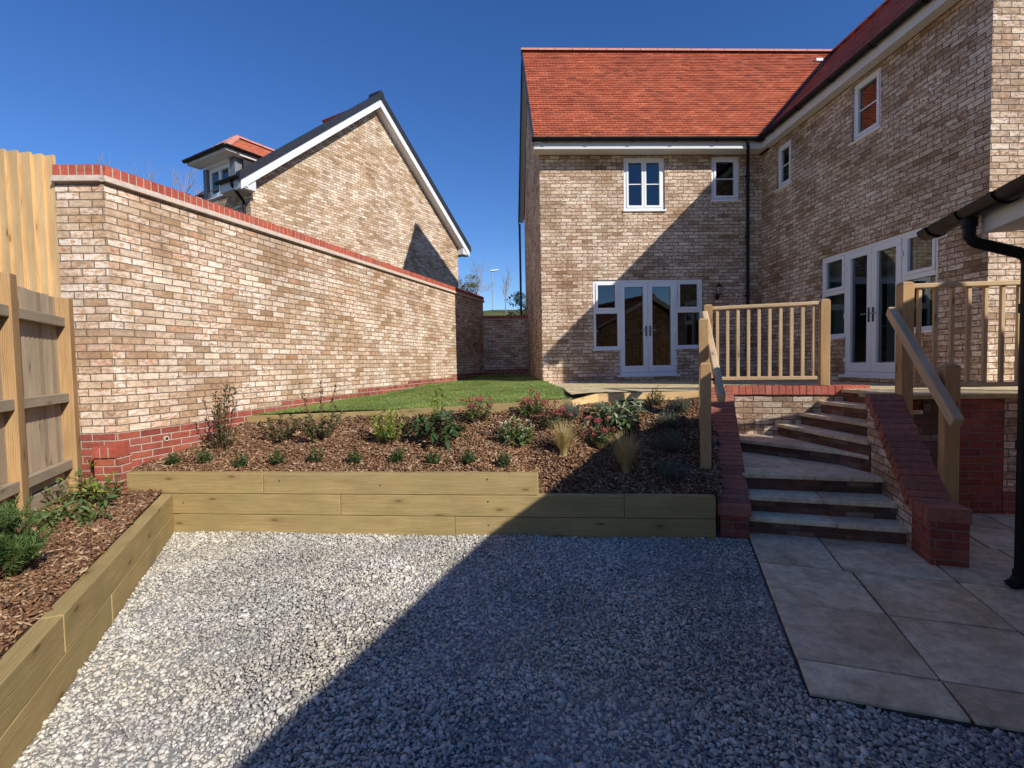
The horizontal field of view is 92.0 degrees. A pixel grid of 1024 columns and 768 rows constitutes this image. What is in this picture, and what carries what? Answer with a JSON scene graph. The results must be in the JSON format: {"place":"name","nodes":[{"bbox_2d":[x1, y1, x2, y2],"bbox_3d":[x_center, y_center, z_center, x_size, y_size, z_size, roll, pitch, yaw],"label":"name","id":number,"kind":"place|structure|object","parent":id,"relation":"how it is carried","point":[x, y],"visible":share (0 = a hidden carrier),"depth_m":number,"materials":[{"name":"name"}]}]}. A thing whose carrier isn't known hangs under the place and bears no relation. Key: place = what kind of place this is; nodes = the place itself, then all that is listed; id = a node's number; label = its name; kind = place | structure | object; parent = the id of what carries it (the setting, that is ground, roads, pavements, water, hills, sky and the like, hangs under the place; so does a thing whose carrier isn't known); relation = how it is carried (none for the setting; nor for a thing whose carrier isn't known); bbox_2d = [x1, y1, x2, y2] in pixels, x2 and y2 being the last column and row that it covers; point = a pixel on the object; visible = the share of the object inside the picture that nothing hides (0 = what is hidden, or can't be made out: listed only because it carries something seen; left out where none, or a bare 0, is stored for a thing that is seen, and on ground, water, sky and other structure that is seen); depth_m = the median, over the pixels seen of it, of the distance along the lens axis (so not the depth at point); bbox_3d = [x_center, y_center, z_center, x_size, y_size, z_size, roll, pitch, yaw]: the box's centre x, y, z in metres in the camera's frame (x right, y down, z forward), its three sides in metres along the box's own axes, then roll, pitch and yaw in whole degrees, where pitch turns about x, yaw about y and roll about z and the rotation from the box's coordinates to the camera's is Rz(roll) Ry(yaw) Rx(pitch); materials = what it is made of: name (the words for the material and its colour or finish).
{"place":"outdoors","nodes":[
{"label":"outdoors","id":0,"kind":"place"},
{"bbox_2d":[0,486,162,659],"bbox_3d":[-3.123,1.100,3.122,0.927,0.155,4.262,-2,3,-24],"label":"bark mulch","id":1,"kind":"object","parent":0,"point":[84,545],"visible":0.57,"depth_m":3.13,"materials":[{"name":"brown wood"}]},
{"bbox_2d":[0,304,19,505],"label":"fence panel","id":2,"kind":"object","parent":1,"relation":"on","point":[7,489],"visible":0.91,"depth_m":3.70,"materials":[{"name":"brown wood"}]},
{"bbox_2d":[0,491,62,578],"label":"dwarf pine","id":3,"kind":"object","parent":1,"relation":"on","point":[17,542],"visible":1,"depth_m":2.84,"materials":[{"name":"green plant"}]},
{"bbox_2d":[0,272,82,521],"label":"fence panel","id":4,"kind":"object","parent":1,"relation":"on","point":[39,382],"visible":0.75,"depth_m":4.24,"materials":[{"name":"brown wood"}]},
{"bbox_2d":[23,498,111,531],"bbox_3d":[-3.491,1.028,3.838,0.511,0.271,0.485,0,3,21],"label":"leucothoe","id":5,"kind":"object","parent":1,"relation":"on","point":[48,516],"visible":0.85,"depth_m":3.87,"materials":[{"name":"green plant"}]},
{"bbox_2d":[38,460,128,507],"bbox_3d":[-3.700,0.908,4.396,0.622,0.466,0.584,-1,2,5],"label":"leucothoe","id":6,"kind":"object","parent":1,"relation":"on","point":[97,490],"visible":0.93,"depth_m":4.33,"materials":[{"name":"green plant"}]},
{"bbox_2d":[43,394,717,528],"bbox_3d":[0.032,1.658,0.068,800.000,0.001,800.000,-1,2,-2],"label":"ground","id":7,"kind":"structure","parent":0,"point":[576,396],"depth_m":23.43,"materials":[{"name":"soil"}]},
{"bbox_2d":[916,174,1023,589],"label":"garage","id":8,"kind":"structure","parent":7,"relation":"on","point":[1000,209],"depth_m":3.26,"materials":[{"name":"plastic"}]},
{"bbox_2d":[252,374,571,415],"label":"lawn","id":9,"kind":"structure","parent":0,"point":[435,395],"depth_m":8.36,"materials":[{"name":"green plant"}]},
{"bbox_2d":[50,164,484,484],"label":"garden wall","id":10,"kind":"structure","parent":9,"relation":"on","point":[184,304],"depth_m":6.07,"materials":[{"name":"brick"}]},
{"bbox_2d":[0,149,60,297],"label":"tall fence","id":11,"kind":"object","parent":10,"relation":"attached to","point":[29,254],"visible":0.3,"depth_m":4.89,"materials":[{"name":"brown wood"}]},
{"bbox_2d":[482,315,528,374],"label":"end wall","id":12,"kind":"structure","parent":10,"relation":"attached to","point":[505,340],"depth_m":15.07,"materials":[{"name":"brick"}]},
{"bbox_2d":[132,397,724,498],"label":"bark mulch","id":13,"kind":"object","parent":0,"point":[288,447],"visible":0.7,"depth_m":5.27,"materials":[{"name":"brown wood"}]},
{"bbox_2d":[92,444,132,492],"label":"brick pier","id":14,"kind":"structure","parent":13,"relation":"on","point":[111,458],"depth_m":4.82,"materials":[{"name":"red brick"}]},
{"bbox_2d":[164,451,180,465],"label":"box seedling","id":15,"kind":"object","parent":13,"relation":"on","point":[170,459],"visible":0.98,"depth_m":5.25,"materials":[{"name":"green plant"}]},
{"bbox_2d":[195,448,214,462],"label":"box seedling","id":16,"kind":"object","parent":13,"relation":"on","point":[203,459],"visible":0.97,"depth_m":5.19,"materials":[{"name":"green plant"}]},
{"bbox_2d":[201,383,237,449],"bbox_3d":[-3.259,0.366,5.591,0.362,0.755,0.379,-1,2,9],"label":"photinia","id":17,"kind":"object","parent":13,"relation":"on","point":[222,439],"visible":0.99,"depth_m":5.56,"materials":[{"name":"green plant"}]},
{"bbox_2d":[229,452,249,467],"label":"box seedling","id":18,"kind":"object","parent":13,"relation":"on","point":[242,460],"visible":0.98,"depth_m":5.05,"materials":[{"name":"green plant"}]},
{"bbox_2d":[268,447,284,465],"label":"box seedling","id":19,"kind":"object","parent":13,"relation":"on","point":[276,461],"visible":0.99,"depth_m":5.09,"materials":[{"name":"green plant"}]},
{"bbox_2d":[257,414,300,441],"bbox_3d":[-2.711,0.511,5.748,0.480,0.332,0.519,-2,2,-13],"label":"photinia","id":20,"kind":"object","parent":13,"relation":"on","point":[281,431],"visible":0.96,"depth_m":5.74,"materials":[{"name":"green plant"}]},
{"bbox_2d":[307,446,323,461],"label":"box seedling","id":21,"kind":"object","parent":13,"relation":"on","point":[310,456],"visible":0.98,"depth_m":5.07,"materials":[{"name":"green plant"}]},
{"bbox_2d":[287,381,345,442],"bbox_3d":[-2.243,0.318,5.683,0.563,0.708,0.644,-1,2,-10],"label":"photinia","id":22,"kind":"object","parent":13,"relation":"on","point":[310,431],"visible":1,"depth_m":5.67,"materials":[{"name":"green plant"}]},
{"bbox_2d":[346,446,361,464],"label":"box seedling","id":23,"kind":"object","parent":13,"relation":"on","point":[355,457],"visible":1,"depth_m":5.01,"materials":[{"name":"green plant"}]},
{"bbox_2d":[369,403,405,443],"bbox_3d":[-1.383,0.438,5.497,0.463,0.476,0.405,0,2,15],"label":"euonymus","id":24,"kind":"object","parent":13,"relation":"on","point":[382,434],"visible":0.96,"depth_m":5.46,"materials":[{"name":"green plant"}]},
{"bbox_2d":[390,446,404,461],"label":"box seedling","id":25,"kind":"object","parent":13,"relation":"on","point":[397,456],"visible":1,"depth_m":4.99,"materials":[{"name":"green plant"}]},
{"bbox_2d":[396,411,423,430],"bbox_3d":[-1.232,0.439,5.859,0.346,0.242,0.299,-1,2,5],"label":"skimmia","id":26,"kind":"object","parent":13,"relation":"on","point":[407,423],"visible":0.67,"depth_m":5.83,"materials":[{"name":"green plant"}]},
{"bbox_2d":[425,448,441,463],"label":"box seedling","id":27,"kind":"object","parent":13,"relation":"on","point":[431,458],"visible":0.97,"depth_m":4.93,"materials":[{"name":"green plant"}]},
{"bbox_2d":[407,387,470,450],"bbox_3d":[-0.805,0.380,5.495,0.627,0.690,0.711,0,3,23],"label":"rhododendron","id":28,"kind":"object","parent":13,"relation":"on","point":[438,416],"visible":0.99,"depth_m":5.39,"materials":[{"name":"green plant"}]},
{"bbox_2d":[459,449,474,464],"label":"box seedling","id":29,"kind":"object","parent":13,"relation":"on","point":[468,457],"visible":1,"depth_m":4.86,"materials":[{"name":"green plant"}]},
{"bbox_2d":[247,391,698,421],"bbox_3d":[-0.495,0.356,6.346,6.016,0.416,0.558,-1,2,-1],"label":"timber edging","id":30,"kind":"object","parent":13,"relation":"on","point":[592,398],"visible":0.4,"depth_m":6.41,"materials":[{"name":"beige wood"}]},
{"bbox_2d":[456,395,493,422],"bbox_3d":[-0.421,0.306,5.947,0.441,0.346,0.448,0,3,33],"label":"skimmia","id":31,"kind":"object","parent":13,"relation":"on","point":[473,414],"visible":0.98,"depth_m":5.91,"materials":[{"name":"green plant"}]},
{"bbox_2d":[497,452,511,467],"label":"box seedling","id":32,"kind":"object","parent":13,"relation":"on","point":[501,461],"visible":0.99,"depth_m":4.77,"materials":[{"name":"green plant"}]},
{"bbox_2d":[495,415,535,446],"bbox_3d":[0.030,0.506,5.380,0.472,0.357,0.522,-1,2,-2],"label":"pieris","id":33,"kind":"object","parent":13,"relation":"on","point":[510,434],"visible":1,"depth_m":5.32,"materials":[{"name":"green plant"}]},
{"bbox_2d":[517,388,545,415],"bbox_3d":[0.244,0.221,6.006,0.364,0.354,0.356,-1,2,-1],"label":"skimmia","id":34,"kind":"object","parent":13,"relation":"on","point":[531,407],"visible":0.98,"depth_m":5.96,"materials":[{"name":"green plant"}]},
{"bbox_2d":[536,399,572,428],"bbox_3d":[0.484,0.347,5.747,0.429,0.362,0.407,-2,2,-10],"label":"skimmia","id":35,"kind":"object","parent":13,"relation":"on","point":[552,414],"visible":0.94,"depth_m":5.71,"materials":[{"name":"green plant"}]},
{"bbox_2d":[542,419,584,456],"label":"ornamental grass","id":36,"kind":"object","parent":13,"relation":"on","point":[563,441],"depth_m":5.18,"materials":[{"name":"plant"}]},
{"bbox_2d":[560,399,581,419],"bbox_3d":[0.717,0.302,5.904,0.309,0.272,0.270,-3,3,-43],"label":"hebe","id":37,"kind":"object","parent":13,"relation":"on","point":[570,408],"visible":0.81,"depth_m":5.88,"materials":[{"name":"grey plant"}]},
{"bbox_2d":[581,416,616,446],"bbox_3d":[0.973,0.518,5.479,0.353,0.351,0.450,1,3,35],"label":"skimmia","id":38,"kind":"object","parent":13,"relation":"on","point":[603,432],"visible":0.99,"depth_m":5.43,"materials":[{"name":"green plant"}]},
{"bbox_2d":[583,395,648,430],"bbox_3d":[1.235,0.356,5.865,0.794,0.445,0.729,0,3,33],"label":"rhododendron","id":39,"kind":"object","parent":13,"relation":"on","point":[614,415],"visible":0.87,"depth_m":5.72,"materials":[{"name":"green plant"}]},
{"bbox_2d":[602,429,650,473],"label":"ornamental grass","id":40,"kind":"object","parent":13,"relation":"on","point":[624,453],"depth_m":4.92,"materials":[{"name":"plant"}]},
{"bbox_2d":[645,385,664,407],"bbox_3d":[1.807,0.156,6.300,0.276,0.292,0.245,-2,2,-19],"label":"hebe","id":41,"kind":"object","parent":13,"relation":"on","point":[652,401],"visible":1,"depth_m":6.27,"materials":[{"name":"green plant"}]},
{"bbox_2d":[655,408,683,428],"bbox_3d":[1.840,0.400,5.795,0.313,0.259,0.297,-1,2,-6],"label":"lavender","id":42,"kind":"object","parent":13,"relation":"on","point":[670,421],"visible":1,"depth_m":5.75,"materials":[{"name":"green plant"}]},
{"bbox_2d":[654,427,685,452],"bbox_3d":[1.701,0.594,5.312,0.362,0.284,0.384,0,3,19],"label":"lavender","id":43,"kind":"object","parent":13,"relation":"on","point":[672,442],"visible":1,"depth_m":5.27,"materials":[{"name":"green plant"}]},
{"bbox_2d":[654,453,690,482],"bbox_3d":[1.556,0.807,4.773,0.352,0.272,0.368,-2,2,-10],"label":"lavender","id":44,"kind":"object","parent":13,"relation":"on","point":[671,475],"visible":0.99,"depth_m":4.75,"materials":[{"name":"green plant"}]},
{"bbox_2d":[665,395,694,413],"bbox_3d":[2.051,0.245,6.081,0.325,0.238,0.337,-3,3,-42],"label":"lavender","id":45,"kind":"object","parent":13,"relation":"on","point":[681,407],"visible":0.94,"depth_m":6.05,"materials":[{"name":"green plant"}]},
{"bbox_2d":[699,311,725,468],"bbox_3d":[2.195,0.008,5.616,0.209,1.838,1.981,0,2,17],"label":"handrail","id":46,"kind":"object","parent":13,"relation":"on","point":[707,350],"visible":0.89,"depth_m":4.96,"materials":[{"name":"brown wood"}]},
{"bbox_2d":[0,0,884,310],"label":"sky","id":47,"kind":"structure","parent":0,"point":[167,81],"materials":[{"name":"blue"}]},
{"bbox_2d":[483,310,525,315],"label":"grass bank","id":48,"kind":"structure","parent":0,"point":[493,312],"depth_m":25.17,"materials":[{"name":"green plant"}]},
{"bbox_2d":[97,151,201,194],"bbox_3d":[-18.950,-6.456,25.887,5.988,12.768,9.407,-1,2,9],"label":"bare tree","id":49,"kind":"object","parent":48,"relation":"on","point":[174,184],"visible":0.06,"depth_m":26.77,"materials":[{"name":"brown plant"}]},
{"bbox_2d":[182,90,470,287],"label":"neighbour house","id":50,"kind":"structure","parent":48,"relation":"on","point":[357,178],"depth_m":14.54,"materials":[{"name":"brick"}]},
{"bbox_2d":[207,157,254,200],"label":"window","id":51,"kind":"structure","parent":50,"relation":"in","point":[222,170],"depth_m":12.59,"materials":[{"name":"white plastic"}]},
{"bbox_2d":[458,274,479,293],"bbox_3d":[-2.418,-4.295,24.222,1.722,2.181,1.693,1,3,43],"label":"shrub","id":52,"kind":"object","parent":48,"relation":"on","point":[474,285],"visible":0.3,"depth_m":24.16,"materials":[{"name":"green plant"}]},
{"bbox_2d":[458,256,495,294],"bbox_3d":[-1.990,-5.468,28.128,2.291,3.490,2.445,1,3,44],"label":"bare tree","id":53,"kind":"object","parent":48,"relation":"on","point":[477,276],"visible":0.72,"depth_m":27.76,"materials":[{"name":"plant"}]},
{"bbox_2d":[490,269,498,309],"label":"street lamp","id":54,"kind":"object","parent":48,"relation":"on","point":[492,285],"visible":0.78,"depth_m":45.60,"materials":[{"name":"grey metal"}]},
{"bbox_2d":[501,269,511,313],"bbox_3d":[-0.289,-4.782,24.991,0.637,2.511,0.749,-1,2,-2],"label":"bare sapling","id":55,"kind":"object","parent":48,"relation":"on","point":[506,289],"visible":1,"depth_m":24.89,"materials":[{"name":"brown plant"}]},
{"bbox_2d":[507,291,525,314],"bbox_3d":[0.483,-2.692,20.247,1.543,2.493,1.425,-1,2,-2],"label":"evergreen bush","id":56,"kind":"object","parent":48,"relation":"on","point":[517,297],"visible":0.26,"depth_m":20.26,"materials":[{"name":"green plant"}]},
{"bbox_2d":[11,522,1023,767],"bbox_3d":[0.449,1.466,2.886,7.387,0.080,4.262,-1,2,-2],"label":"gravel","id":57,"kind":"structure","parent":0,"point":[942,736],"depth_m":2.62,"materials":[{"name":"grey gravel"}]},
{"bbox_2d":[0,494,173,767],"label":"sleeper wall","id":58,"kind":"structure","parent":57,"relation":"on","point":[46,655],"depth_m":2.56,"materials":[{"name":"beige wood"}]},
{"bbox_2d":[126,471,715,539],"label":"sleeper wall","id":59,"kind":"structure","parent":57,"relation":"on","point":[430,503],"depth_m":4.64,"materials":[{"name":"beige wood"}]},
{"bbox_2d":[711,386,750,539],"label":"step wall","id":60,"kind":"structure","parent":57,"relation":"on","point":[733,507],"depth_m":4.93,"materials":[{"name":"red brick"}]},
{"bbox_2d":[551,380,1017,396],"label":"patio","id":61,"kind":"structure","parent":0,"point":[616,387],"depth_m":7.94,"materials":[{"name":"stone"}]},
{"bbox_2d":[518,0,1023,393],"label":"brick house","id":62,"kind":"structure","parent":61,"relation":"on","point":[664,193],"depth_m":10.52,"materials":[{"name":"beige brick"}]},
{"bbox_2d":[623,158,666,211],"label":"window","id":63,"kind":"structure","parent":62,"relation":"in","point":[643,177],"depth_m":10.85,"materials":[{"name":"white plastic"}]},
{"bbox_2d":[593,279,701,376],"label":"french door","id":64,"kind":"structure","parent":62,"relation":"in","point":[647,321],"depth_m":12.45,"materials":[{"name":"white plastic"}]},
{"bbox_2d":[715,283,721,299],"bbox_3d":[4.538,-2.047,10.875,0.150,0.360,0.213,-1,2,-2],"label":"wall lantern","id":65,"kind":"object","parent":62,"relation":"attached to","point":[719,287],"depth_m":10.81,"materials":[{"name":"black plastic"}]},
{"bbox_2d":[711,157,740,201],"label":"window","id":66,"kind":"structure","parent":62,"relation":"in","point":[724,169],"depth_m":10.91,"materials":[{"name":"white plastic"}]},
{"bbox_2d":[774,139,791,192],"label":"window","id":67,"kind":"structure","parent":62,"relation":"in","point":[785,150],"depth_m":10.21,"materials":[{"name":"white plastic"}]},
{"bbox_2d":[844,40,908,146],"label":"window","id":68,"kind":"structure","parent":62,"relation":"in","point":[867,94],"depth_m":8.06,"materials":[{"name":"white plastic"}]},
{"bbox_2d":[818,225,937,378],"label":"french door","id":69,"kind":"structure","parent":62,"relation":"in","point":[860,283],"depth_m":8.30,"materials":[{"name":"white plastic"}]},
{"bbox_2d":[749,513,1023,735],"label":"paving","id":70,"kind":"structure","parent":0,"point":[849,642],"depth_m":2.92,"materials":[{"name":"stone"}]},
{"bbox_2d":[739,389,938,544],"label":"stone steps","id":71,"kind":"structure","parent":70,"relation":"on","point":[811,475],"depth_m":4.83,"materials":[{"name":"stone"}]},
{"bbox_2d":[725,385,869,434],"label":"landing wall","id":72,"kind":"structure","parent":71,"relation":"on","point":[762,409],"depth_m":6.33,"materials":[{"name":"brick"}]},
{"bbox_2d":[704,299,830,386],"bbox_3d":[3.255,-0.368,6.380,1.454,1.385,0.105,0,2,19],"label":"balustrade","id":73,"kind":"object","parent":72,"relation":"on","point":[823,377],"visible":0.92,"depth_m":6.28,"materials":[{"name":"brown wood"}]},
{"bbox_2d":[865,394,972,567],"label":"step wall","id":74,"kind":"structure","parent":70,"relation":"on","point":[933,518],"depth_m":4.12,"materials":[{"name":"red brick"}]},
{"bbox_2d":[886,307,963,503],"bbox_3d":[3.587,0.302,4.258,0.208,2.047,1.274,0,2,18],"label":"handrail","id":75,"kind":"object","parent":70,"relation":"on","point":[944,387],"visible":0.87,"depth_m":4.00,"materials":[{"name":"brown wood"}]},
{"bbox_2d":[859,391,1017,513],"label":"retaining wall","id":76,"kind":"structure","parent":70,"relation":"on","point":[987,460],"depth_m":4.86,"materials":[{"name":"red brick"}]},
{"bbox_2d":[895,280,1019,418],"bbox_3d":[4.951,0.140,4.691,2.390,2.285,0.105,-1,2,6],"label":"balustrade","id":77,"kind":"object","parent":76,"relation":"on","point":[905,385],"visible":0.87,"depth_m":4.72,"materials":[{"name":"brown wood"}]}
]}

